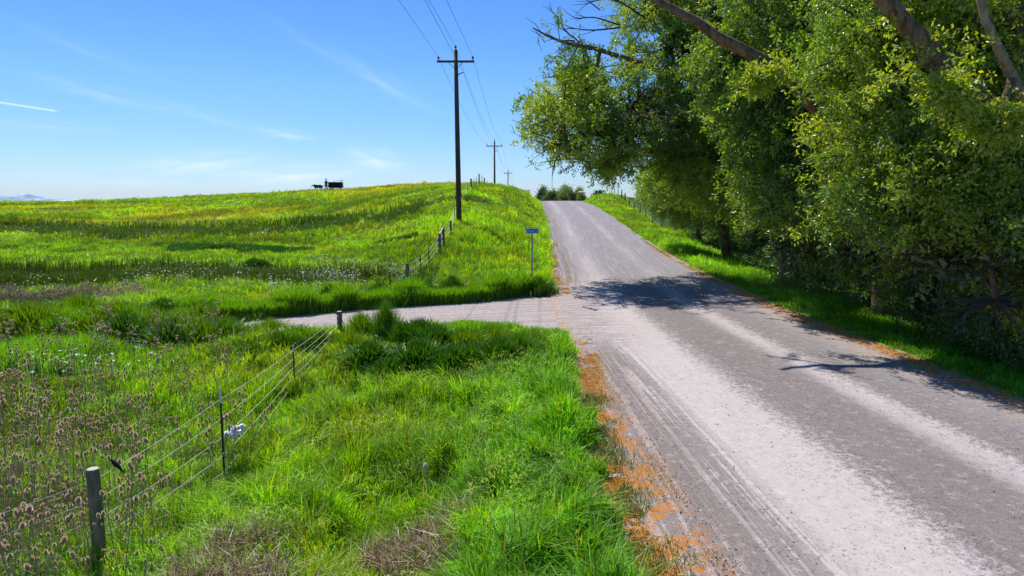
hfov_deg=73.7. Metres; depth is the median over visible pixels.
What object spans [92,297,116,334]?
teasel
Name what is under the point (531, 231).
street sign
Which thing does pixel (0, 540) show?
teasel
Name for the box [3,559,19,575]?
teasel
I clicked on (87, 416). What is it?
teasel
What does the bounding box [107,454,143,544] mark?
teasel
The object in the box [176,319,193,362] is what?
teasel
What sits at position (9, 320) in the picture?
teasel
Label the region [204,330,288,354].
grass clump
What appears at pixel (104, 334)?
teasel
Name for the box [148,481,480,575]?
dead reeds
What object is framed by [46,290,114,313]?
grass clump
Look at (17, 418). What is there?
teasel
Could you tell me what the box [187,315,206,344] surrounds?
teasel
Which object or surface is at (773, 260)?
shrub
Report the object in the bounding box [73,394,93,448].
teasel
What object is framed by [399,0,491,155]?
power line
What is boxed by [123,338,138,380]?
teasel
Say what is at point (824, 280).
shrub
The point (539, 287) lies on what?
grass clump
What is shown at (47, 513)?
teasel
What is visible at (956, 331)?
shrub
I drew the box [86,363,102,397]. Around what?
teasel
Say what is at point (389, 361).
grass clump
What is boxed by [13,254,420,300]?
wildflowers
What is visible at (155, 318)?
teasel
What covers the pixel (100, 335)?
teasel
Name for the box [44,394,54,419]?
teasel
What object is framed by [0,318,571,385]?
rank grass
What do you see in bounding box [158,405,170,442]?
teasel
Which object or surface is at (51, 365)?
teasel
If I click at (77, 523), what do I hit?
teasel
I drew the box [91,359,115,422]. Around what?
teasel
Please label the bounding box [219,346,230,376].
teasel
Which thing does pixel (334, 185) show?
wagon
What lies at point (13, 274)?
rank grass
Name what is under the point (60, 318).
teasel
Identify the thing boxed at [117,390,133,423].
teasel
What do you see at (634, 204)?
wire fence
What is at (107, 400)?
teasel
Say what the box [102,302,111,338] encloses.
teasel
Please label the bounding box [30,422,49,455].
teasel
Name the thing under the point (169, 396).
teasel
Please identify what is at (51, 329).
grass clump
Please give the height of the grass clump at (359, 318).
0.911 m
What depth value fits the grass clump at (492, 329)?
20.10 m
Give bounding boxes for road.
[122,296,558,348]
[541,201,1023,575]
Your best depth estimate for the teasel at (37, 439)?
12.80 m
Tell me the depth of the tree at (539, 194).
236.70 m
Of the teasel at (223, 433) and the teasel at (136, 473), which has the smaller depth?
the teasel at (136, 473)
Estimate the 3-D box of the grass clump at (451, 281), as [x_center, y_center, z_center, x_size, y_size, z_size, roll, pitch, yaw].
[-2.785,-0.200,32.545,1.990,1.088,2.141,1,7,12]
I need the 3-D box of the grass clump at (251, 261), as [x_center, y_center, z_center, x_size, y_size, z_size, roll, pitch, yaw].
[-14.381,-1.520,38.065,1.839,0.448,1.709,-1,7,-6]
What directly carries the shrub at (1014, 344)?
on the ground at (506, 201)
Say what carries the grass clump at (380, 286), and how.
on the ground at (506, 201)
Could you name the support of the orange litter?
on the road at (623, 277)
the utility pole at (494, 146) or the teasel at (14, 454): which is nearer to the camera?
the teasel at (14, 454)
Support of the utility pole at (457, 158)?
on the ground at (506, 201)
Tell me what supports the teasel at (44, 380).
on the ground at (506, 201)
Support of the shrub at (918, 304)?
on the ground at (506, 201)
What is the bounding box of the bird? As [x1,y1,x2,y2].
[110,459,124,472]
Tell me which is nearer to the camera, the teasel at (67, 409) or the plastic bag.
the teasel at (67, 409)
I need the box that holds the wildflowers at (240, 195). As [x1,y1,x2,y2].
[33,182,499,219]
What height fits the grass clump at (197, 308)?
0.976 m
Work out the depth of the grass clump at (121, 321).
20.98 m
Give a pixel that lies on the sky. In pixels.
(100, 99)
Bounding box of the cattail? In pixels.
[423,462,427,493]
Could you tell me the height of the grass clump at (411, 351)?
0.913 m
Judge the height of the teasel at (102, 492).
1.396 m
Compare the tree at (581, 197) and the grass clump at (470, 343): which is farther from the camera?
the tree at (581, 197)
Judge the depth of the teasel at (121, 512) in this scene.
9.79 m
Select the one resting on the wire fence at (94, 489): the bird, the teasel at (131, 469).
the bird
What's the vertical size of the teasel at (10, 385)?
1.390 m
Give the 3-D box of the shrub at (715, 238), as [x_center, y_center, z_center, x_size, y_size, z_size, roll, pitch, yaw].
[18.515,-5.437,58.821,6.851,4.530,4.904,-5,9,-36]
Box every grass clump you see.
[0,298,78,327]
[0,301,61,340]
[0,303,10,322]
[0,316,31,343]
[7,314,85,337]
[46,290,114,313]
[52,309,118,339]
[73,298,150,328]
[79,310,159,345]
[114,305,191,331]
[116,315,207,351]
[135,295,182,313]
[156,310,238,346]
[162,300,242,322]
[179,302,250,320]
[191,342,298,368]
[200,314,263,342]
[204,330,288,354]
[235,257,266,265]
[239,330,327,353]
[241,315,307,335]
[252,259,271,264]
[263,322,333,346]
[297,330,338,350]
[309,329,384,353]
[313,283,339,296]
[328,339,402,374]
[338,307,374,334]
[342,355,417,388]
[357,295,405,338]
[362,281,390,293]
[369,316,460,346]
[369,336,457,372]
[380,316,409,344]
[393,322,461,349]
[406,359,462,383]
[410,340,477,378]
[412,274,443,290]
[437,274,466,289]
[437,326,496,346]
[448,340,484,371]
[457,335,546,369]
[468,321,526,341]
[487,325,558,352]
[490,329,544,354]
[522,276,563,297]
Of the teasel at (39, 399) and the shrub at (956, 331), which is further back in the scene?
the shrub at (956, 331)
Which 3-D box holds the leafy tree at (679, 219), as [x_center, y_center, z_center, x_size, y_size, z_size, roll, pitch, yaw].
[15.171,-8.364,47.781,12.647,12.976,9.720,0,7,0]
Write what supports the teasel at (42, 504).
on the ground at (506, 201)
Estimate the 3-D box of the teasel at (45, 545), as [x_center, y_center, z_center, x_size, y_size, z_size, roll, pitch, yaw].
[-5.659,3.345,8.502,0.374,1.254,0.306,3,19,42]
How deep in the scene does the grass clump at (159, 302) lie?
24.72 m
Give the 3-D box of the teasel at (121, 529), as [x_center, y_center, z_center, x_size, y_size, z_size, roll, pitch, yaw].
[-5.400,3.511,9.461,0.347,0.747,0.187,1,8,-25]
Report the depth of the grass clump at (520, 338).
18.07 m
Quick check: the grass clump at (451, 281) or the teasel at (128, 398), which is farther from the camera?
the grass clump at (451, 281)
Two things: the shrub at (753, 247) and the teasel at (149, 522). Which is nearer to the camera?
the teasel at (149, 522)
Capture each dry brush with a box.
[0,283,36,302]
[18,283,82,302]
[57,280,112,298]
[94,279,155,300]
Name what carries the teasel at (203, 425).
on the ground at (506, 201)
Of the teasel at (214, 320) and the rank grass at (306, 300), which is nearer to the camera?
the teasel at (214, 320)
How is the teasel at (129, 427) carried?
on the ground at (506, 201)
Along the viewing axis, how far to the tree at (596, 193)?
148.20 m
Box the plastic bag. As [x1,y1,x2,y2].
[224,423,245,438]
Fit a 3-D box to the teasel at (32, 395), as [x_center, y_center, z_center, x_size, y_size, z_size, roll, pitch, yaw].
[-7.735,2.322,11.104,0.600,1.815,0.301,0,7,1]
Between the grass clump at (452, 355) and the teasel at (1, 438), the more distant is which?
the grass clump at (452, 355)
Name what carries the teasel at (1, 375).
on the ground at (506, 201)
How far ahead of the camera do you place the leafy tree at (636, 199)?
63.42 m
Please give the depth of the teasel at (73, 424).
13.72 m
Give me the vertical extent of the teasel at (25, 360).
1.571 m
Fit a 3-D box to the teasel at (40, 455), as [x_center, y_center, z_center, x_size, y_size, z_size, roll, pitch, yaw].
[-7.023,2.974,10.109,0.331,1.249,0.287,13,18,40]
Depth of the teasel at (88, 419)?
12.58 m
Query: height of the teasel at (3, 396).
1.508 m
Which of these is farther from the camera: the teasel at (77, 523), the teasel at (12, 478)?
the teasel at (77, 523)
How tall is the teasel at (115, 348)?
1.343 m
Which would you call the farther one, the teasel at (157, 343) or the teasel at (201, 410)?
the teasel at (157, 343)
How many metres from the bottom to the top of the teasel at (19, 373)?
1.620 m
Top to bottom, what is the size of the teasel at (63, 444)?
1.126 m
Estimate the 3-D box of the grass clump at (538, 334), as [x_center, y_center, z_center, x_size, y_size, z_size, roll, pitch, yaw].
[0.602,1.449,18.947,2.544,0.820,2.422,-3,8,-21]
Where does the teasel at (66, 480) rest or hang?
on the ground at (506, 201)
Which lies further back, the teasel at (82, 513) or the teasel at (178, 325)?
the teasel at (178, 325)
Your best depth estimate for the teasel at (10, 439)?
11.60 m
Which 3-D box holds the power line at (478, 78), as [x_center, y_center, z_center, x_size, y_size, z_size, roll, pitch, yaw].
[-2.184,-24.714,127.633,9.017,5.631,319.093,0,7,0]
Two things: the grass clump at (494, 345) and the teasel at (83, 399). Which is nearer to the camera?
the teasel at (83, 399)
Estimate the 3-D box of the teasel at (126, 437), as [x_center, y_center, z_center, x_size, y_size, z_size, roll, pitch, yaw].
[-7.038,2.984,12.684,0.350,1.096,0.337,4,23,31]
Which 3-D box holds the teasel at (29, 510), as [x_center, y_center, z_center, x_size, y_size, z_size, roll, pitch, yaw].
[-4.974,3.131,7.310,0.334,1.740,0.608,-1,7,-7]
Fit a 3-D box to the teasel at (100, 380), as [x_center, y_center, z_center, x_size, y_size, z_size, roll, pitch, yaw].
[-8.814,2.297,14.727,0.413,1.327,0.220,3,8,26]
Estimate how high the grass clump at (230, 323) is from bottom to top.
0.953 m
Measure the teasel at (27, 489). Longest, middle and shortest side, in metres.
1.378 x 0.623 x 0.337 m
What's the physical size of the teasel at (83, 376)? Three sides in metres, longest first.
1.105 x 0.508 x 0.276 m
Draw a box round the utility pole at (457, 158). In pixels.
[437,45,473,222]
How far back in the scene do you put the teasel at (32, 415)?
10.66 m
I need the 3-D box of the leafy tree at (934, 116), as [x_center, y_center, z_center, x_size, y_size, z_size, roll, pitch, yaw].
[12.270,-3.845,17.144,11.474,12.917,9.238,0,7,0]
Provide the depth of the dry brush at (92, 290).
31.71 m
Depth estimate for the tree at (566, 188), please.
255.83 m
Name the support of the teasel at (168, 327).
on the ground at (506, 201)
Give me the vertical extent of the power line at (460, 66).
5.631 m
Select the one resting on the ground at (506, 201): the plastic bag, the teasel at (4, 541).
the teasel at (4, 541)
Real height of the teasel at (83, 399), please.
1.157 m
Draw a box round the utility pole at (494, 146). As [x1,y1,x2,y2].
[486,139,501,184]
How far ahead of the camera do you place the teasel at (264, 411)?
13.61 m
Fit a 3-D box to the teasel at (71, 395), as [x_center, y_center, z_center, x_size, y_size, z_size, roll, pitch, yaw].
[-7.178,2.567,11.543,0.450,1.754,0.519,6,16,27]
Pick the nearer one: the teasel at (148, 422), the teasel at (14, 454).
the teasel at (14, 454)
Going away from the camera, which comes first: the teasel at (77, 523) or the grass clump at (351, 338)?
the teasel at (77, 523)
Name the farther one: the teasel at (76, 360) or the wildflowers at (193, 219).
the wildflowers at (193, 219)
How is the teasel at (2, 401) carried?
on the ground at (506, 201)
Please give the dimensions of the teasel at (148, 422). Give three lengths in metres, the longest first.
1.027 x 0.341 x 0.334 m
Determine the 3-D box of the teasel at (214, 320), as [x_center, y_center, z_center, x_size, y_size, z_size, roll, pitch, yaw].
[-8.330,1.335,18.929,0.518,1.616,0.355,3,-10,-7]
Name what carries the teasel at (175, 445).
on the ground at (506, 201)
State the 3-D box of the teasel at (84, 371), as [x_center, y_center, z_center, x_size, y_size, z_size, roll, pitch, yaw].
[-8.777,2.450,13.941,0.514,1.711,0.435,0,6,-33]
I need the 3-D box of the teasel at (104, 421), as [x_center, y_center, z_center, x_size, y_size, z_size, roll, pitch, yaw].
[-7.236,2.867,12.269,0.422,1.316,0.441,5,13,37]
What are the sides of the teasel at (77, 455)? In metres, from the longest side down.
1.565 x 0.524 x 0.509 m
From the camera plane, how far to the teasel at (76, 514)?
9.30 m
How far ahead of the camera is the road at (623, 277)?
11.91 m
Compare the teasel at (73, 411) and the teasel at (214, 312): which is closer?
the teasel at (73, 411)
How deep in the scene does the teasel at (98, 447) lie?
11.34 m
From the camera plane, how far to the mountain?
15533.52 m
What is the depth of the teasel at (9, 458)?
9.95 m
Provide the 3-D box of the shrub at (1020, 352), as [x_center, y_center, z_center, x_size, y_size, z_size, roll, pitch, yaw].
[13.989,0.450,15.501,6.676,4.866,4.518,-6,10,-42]
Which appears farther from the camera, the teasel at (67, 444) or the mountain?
the mountain
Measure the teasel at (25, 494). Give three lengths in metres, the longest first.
1.368 x 0.454 x 0.439 m
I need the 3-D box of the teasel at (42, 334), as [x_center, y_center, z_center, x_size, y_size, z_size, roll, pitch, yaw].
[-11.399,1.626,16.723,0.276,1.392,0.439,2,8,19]
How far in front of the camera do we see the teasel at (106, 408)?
12.34 m
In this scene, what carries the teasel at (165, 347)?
on the ground at (506, 201)
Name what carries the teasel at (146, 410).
on the ground at (506, 201)
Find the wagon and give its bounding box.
[316,180,343,188]
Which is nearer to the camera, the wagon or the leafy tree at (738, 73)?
the leafy tree at (738, 73)
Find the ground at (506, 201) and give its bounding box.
[0,183,1023,575]
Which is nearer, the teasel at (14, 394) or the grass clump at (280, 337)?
the teasel at (14, 394)
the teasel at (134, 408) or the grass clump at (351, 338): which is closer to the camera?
the teasel at (134, 408)
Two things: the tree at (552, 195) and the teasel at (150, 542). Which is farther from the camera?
the tree at (552, 195)
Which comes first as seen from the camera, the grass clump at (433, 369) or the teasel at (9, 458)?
the teasel at (9, 458)
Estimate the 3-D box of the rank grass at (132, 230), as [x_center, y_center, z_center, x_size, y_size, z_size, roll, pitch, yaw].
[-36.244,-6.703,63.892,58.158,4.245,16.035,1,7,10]
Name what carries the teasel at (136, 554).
on the ground at (506, 201)
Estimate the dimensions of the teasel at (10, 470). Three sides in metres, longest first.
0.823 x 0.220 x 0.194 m
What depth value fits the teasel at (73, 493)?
10.36 m
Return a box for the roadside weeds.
[579,388,703,575]
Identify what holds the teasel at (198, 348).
on the ground at (506, 201)
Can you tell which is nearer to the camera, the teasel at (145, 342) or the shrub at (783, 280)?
the teasel at (145, 342)
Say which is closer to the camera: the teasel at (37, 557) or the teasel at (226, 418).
the teasel at (37, 557)
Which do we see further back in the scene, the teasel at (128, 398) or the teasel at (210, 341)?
the teasel at (210, 341)
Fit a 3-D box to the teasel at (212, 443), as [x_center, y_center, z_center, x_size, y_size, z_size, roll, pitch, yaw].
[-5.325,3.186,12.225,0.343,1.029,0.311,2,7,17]
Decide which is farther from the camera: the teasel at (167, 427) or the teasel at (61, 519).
the teasel at (167, 427)
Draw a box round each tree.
[510,0,800,285]
[533,184,548,199]
[540,188,558,200]
[556,191,570,200]
[557,183,574,200]
[573,185,585,200]
[575,190,587,200]
[590,188,602,195]
[606,0,932,319]
[630,164,703,238]
[637,118,767,256]
[769,0,1023,344]
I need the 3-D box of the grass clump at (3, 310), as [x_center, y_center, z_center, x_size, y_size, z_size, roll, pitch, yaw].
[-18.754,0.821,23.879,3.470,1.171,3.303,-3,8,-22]
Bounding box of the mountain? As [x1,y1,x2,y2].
[0,193,95,201]
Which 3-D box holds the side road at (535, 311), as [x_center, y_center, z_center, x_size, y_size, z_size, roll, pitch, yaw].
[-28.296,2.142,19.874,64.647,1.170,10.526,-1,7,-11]
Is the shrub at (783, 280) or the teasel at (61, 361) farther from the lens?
the shrub at (783, 280)
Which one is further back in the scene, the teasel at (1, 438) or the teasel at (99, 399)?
the teasel at (99, 399)
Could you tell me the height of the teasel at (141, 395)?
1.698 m
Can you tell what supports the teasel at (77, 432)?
on the ground at (506, 201)
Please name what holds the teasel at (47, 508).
on the ground at (506, 201)
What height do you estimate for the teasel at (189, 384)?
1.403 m
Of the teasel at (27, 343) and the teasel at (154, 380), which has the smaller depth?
the teasel at (154, 380)
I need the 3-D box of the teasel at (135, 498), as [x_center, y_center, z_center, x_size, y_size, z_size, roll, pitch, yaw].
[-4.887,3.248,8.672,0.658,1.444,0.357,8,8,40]
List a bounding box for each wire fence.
[0,311,342,575]
[389,174,484,284]
[614,188,661,226]
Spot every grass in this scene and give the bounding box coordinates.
[0,196,426,241]
[0,231,430,254]
[0,252,441,289]
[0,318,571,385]
[11,270,558,344]
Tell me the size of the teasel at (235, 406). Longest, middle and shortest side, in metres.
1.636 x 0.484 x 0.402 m
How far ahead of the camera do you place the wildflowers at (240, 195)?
87.45 m
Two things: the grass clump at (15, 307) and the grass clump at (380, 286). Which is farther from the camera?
the grass clump at (380, 286)
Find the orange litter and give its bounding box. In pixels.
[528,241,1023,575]
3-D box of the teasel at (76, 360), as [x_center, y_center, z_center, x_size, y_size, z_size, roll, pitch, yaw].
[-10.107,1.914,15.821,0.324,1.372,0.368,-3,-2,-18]
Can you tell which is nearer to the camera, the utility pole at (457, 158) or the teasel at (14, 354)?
the teasel at (14, 354)
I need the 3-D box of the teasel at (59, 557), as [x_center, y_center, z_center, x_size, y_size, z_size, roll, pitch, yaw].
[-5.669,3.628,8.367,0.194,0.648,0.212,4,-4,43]
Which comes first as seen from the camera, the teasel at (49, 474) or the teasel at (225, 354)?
the teasel at (49, 474)
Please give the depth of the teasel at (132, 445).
10.63 m
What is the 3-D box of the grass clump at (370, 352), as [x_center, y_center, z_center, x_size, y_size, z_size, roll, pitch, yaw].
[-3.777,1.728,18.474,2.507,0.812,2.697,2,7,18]
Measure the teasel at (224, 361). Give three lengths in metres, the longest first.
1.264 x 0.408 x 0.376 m
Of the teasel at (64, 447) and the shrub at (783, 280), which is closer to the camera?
the teasel at (64, 447)
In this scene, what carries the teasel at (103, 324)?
on the ground at (506, 201)
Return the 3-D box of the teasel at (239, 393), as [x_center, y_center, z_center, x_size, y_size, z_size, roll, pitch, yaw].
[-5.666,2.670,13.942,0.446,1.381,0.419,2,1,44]
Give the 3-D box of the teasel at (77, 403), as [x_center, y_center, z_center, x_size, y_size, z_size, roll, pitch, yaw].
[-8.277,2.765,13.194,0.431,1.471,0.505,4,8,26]
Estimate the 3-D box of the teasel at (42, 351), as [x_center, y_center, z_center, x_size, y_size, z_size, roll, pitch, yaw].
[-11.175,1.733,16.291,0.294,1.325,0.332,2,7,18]
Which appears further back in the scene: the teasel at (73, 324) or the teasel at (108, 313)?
the teasel at (108, 313)
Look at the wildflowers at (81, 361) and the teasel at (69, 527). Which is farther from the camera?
the wildflowers at (81, 361)
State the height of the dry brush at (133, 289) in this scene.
1.218 m
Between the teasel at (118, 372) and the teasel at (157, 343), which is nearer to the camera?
the teasel at (118, 372)
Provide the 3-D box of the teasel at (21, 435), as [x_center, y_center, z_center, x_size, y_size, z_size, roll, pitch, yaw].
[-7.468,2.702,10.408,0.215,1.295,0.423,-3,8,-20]
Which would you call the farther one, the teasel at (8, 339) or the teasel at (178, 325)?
the teasel at (178, 325)
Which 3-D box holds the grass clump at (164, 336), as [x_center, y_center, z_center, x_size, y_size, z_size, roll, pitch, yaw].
[-10.065,1.281,20.270,2.942,1.087,2.735,-2,7,-13]
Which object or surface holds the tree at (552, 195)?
on the ground at (506, 201)
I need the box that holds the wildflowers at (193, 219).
[4,194,432,243]
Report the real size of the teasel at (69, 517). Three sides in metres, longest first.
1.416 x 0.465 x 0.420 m
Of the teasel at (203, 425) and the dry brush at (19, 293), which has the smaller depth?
the teasel at (203, 425)
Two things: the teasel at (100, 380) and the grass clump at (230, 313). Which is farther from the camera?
the grass clump at (230, 313)
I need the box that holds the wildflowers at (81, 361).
[0,335,167,389]
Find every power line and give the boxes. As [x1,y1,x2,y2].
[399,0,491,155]
[426,2,500,159]
[430,2,500,158]
[447,2,515,185]
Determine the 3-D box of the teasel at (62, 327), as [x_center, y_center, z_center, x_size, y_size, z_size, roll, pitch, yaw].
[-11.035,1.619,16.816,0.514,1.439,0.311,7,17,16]
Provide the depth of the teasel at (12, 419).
10.54 m
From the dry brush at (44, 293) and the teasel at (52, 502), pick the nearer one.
the teasel at (52, 502)
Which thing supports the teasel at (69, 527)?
on the ground at (506, 201)
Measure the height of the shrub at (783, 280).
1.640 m
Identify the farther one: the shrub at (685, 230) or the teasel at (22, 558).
the shrub at (685, 230)
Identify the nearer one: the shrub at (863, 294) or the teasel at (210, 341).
the teasel at (210, 341)
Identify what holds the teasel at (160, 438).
on the ground at (506, 201)
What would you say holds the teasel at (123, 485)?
on the ground at (506, 201)
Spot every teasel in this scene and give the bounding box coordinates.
[0,327,16,378]
[0,366,20,428]
[0,373,22,433]
[0,387,12,456]
[0,387,18,443]
[0,390,6,489]
[0,403,18,451]
[0,421,10,468]
[0,437,13,465]
[0,452,23,532]
[0,458,17,491]
[0,475,15,524]
[0,479,20,550]
[0,487,29,565]
[0,512,35,575]
[0,522,12,575]
[0,523,7,559]
[0,532,34,575]
[2,429,21,460]
[3,313,14,368]
[3,370,17,422]
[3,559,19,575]
[6,482,40,572]
[7,409,41,465]
[8,343,17,378]
[8,348,28,410]
[8,362,34,436]
[9,421,27,497]
[13,546,31,575]
[14,490,53,575]
[16,352,34,402]
[17,397,42,458]
[18,376,50,477]
[19,387,39,426]
[21,396,69,459]
[22,403,46,489]
[23,448,50,507]
[24,434,54,515]
[24,504,63,574]
[24,504,67,575]
[26,342,42,373]
[26,378,46,447]
[28,498,49,557]
[29,421,45,455]
[29,447,65,516]
[29,518,63,575]
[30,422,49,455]
[34,335,47,369]
[34,364,54,424]
[35,413,60,457]
[36,556,55,575]
[37,417,67,489]
[37,493,63,532]
[40,326,51,373]
[42,466,67,537]
[42,503,63,569]
[42,555,61,575]
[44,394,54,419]
[45,508,66,566]
[47,336,64,377]
[47,459,66,490]
[49,424,70,467]
[50,354,75,404]
[51,441,92,533]
[52,312,73,347]
[53,326,76,376]
[54,399,77,474]
[54,406,78,472]
[54,494,87,556]
[55,431,72,465]
[58,377,66,406]
[58,502,72,533]
[59,424,97,486]
[59,438,78,478]
[60,510,88,575]
[61,415,89,476]
[62,318,76,383]
[63,505,84,565]
[64,412,81,435]
[64,474,83,535]
[64,488,100,575]
[66,394,92,439]
[67,341,82,390]
[67,378,84,416]
[67,480,81,509]
[69,369,95,442]
[69,391,97,467]
[70,366,93,403]
[72,546,87,575]
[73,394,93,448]
[75,405,92,439]
[77,387,89,424]
[81,413,103,460]
[83,327,109,382]
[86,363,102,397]
[87,420,110,483]
[89,326,97,348]
[89,376,104,432]
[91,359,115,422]
[91,393,122,443]
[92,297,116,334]
[92,364,109,401]
[92,431,133,514]
[92,490,127,569]
[93,438,106,466]
[94,413,121,470]
[95,320,104,375]
[95,364,108,410]
[99,323,109,358]
[100,536,126,575]
[101,437,116,454]
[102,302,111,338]
[102,323,120,369]
[102,339,117,384]
[103,405,128,470]
[106,365,129,421]
[107,409,117,441]
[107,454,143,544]
[109,359,125,407]
[109,478,139,523]
[110,513,135,563]
[112,390,136,453]
[112,400,147,477]
[113,423,149,518]
[113,424,137,457]
[114,485,148,575]
[115,508,133,530]
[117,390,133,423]
[117,456,142,522]
[119,423,149,502]
[121,423,144,479]
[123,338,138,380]
[123,437,170,535]
[123,476,156,553]
[125,406,148,466]
[125,549,152,575]
[126,418,142,478]
[128,521,157,563]
[130,454,146,499]
[131,382,153,461]
[131,407,160,482]
[133,537,164,574]
[140,409,156,448]
[144,336,161,403]
[145,365,162,409]
[148,342,168,394]
[149,309,159,332]
[154,507,168,546]
[155,424,169,454]
[156,316,165,356]
[157,302,173,351]
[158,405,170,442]
[158,414,174,461]
[163,345,173,393]
[163,383,173,416]
[167,415,187,470]
[168,439,185,465]
[170,359,193,424]
[172,324,192,376]
[174,353,188,374]
[175,365,193,417]
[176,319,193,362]
[178,308,193,336]
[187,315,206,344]
[188,417,211,474]
[194,346,216,411]
[197,402,211,470]
[200,389,213,426]
[202,329,221,362]
[203,436,224,470]
[204,297,220,337]
[204,299,222,346]
[204,307,222,354]
[210,411,230,469]
[213,357,225,407]
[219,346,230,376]
[221,342,238,394]
[224,403,252,480]
[224,406,243,484]
[230,386,245,441]
[235,332,249,379]
[250,405,270,448]
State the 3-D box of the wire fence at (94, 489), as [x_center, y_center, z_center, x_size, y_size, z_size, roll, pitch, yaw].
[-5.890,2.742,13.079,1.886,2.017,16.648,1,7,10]
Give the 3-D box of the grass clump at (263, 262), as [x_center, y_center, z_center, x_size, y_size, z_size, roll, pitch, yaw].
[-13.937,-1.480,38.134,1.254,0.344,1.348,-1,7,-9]
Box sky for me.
[0,0,995,199]
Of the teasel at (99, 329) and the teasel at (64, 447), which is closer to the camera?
the teasel at (64, 447)
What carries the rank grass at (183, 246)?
on the ground at (506, 201)
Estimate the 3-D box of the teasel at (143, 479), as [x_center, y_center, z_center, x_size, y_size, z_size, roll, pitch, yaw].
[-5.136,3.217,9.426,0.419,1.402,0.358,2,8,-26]
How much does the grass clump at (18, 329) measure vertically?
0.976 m
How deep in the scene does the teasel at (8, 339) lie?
16.16 m
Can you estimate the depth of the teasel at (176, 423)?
12.78 m
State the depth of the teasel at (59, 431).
10.38 m
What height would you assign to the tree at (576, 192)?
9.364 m
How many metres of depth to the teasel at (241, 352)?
17.18 m
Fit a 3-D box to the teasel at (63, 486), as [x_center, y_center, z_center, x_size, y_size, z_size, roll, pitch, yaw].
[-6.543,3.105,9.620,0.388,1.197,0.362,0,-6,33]
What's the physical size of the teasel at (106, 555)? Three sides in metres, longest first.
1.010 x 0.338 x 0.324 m
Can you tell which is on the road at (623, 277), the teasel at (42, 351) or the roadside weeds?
the roadside weeds
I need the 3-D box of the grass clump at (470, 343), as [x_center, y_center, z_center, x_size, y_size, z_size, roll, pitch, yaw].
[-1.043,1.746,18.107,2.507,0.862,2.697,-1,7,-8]
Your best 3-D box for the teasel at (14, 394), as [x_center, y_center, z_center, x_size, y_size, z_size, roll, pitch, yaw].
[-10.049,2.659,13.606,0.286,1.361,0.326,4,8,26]
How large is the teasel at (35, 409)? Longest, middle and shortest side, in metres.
1.714 x 0.565 x 0.543 m
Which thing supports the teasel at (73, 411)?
on the ground at (506, 201)
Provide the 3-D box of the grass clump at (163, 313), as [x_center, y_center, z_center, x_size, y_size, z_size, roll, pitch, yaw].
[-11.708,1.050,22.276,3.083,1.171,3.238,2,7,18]
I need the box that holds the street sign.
[526,229,538,276]
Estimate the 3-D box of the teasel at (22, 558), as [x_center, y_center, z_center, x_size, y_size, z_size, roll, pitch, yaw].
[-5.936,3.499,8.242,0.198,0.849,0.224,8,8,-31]
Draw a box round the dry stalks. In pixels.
[0,348,350,575]
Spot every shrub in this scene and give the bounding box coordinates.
[666,220,706,234]
[697,222,746,248]
[726,229,774,267]
[749,268,818,292]
[752,238,811,276]
[782,255,868,296]
[824,260,936,315]
[870,217,983,342]
[903,258,1022,368]
[954,271,1023,371]
[994,313,1023,372]
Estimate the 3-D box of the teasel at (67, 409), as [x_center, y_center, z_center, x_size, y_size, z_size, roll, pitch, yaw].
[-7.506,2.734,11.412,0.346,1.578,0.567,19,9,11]
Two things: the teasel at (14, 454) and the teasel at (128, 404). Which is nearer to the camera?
the teasel at (14, 454)
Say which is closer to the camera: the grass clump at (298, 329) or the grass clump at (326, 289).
the grass clump at (298, 329)
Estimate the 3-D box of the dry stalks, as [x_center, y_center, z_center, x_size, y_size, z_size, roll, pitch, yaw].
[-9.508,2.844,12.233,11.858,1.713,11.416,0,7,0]
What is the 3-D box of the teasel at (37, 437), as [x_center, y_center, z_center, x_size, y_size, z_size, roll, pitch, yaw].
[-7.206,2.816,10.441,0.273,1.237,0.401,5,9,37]
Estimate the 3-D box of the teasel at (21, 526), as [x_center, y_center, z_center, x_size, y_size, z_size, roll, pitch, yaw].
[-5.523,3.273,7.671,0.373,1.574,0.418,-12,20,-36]
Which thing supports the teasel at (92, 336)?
on the ground at (506, 201)
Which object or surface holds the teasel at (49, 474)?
on the ground at (506, 201)
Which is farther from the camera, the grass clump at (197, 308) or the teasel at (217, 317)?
the grass clump at (197, 308)
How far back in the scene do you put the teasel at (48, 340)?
16.39 m
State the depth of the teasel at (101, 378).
15.31 m
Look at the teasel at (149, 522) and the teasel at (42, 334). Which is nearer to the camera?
the teasel at (149, 522)
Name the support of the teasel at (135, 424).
on the ground at (506, 201)
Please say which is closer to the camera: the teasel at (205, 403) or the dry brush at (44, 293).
the teasel at (205, 403)
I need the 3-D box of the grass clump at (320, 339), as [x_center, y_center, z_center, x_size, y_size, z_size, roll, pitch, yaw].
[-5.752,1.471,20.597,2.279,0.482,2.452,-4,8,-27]
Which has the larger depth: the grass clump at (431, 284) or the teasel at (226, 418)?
the grass clump at (431, 284)
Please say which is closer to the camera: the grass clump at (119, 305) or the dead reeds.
the dead reeds
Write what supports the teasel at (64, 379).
on the ground at (506, 201)
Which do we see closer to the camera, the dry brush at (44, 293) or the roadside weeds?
the roadside weeds
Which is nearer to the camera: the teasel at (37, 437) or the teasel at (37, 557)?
the teasel at (37, 557)
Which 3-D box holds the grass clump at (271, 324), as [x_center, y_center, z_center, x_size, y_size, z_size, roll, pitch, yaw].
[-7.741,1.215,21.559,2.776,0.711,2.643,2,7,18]

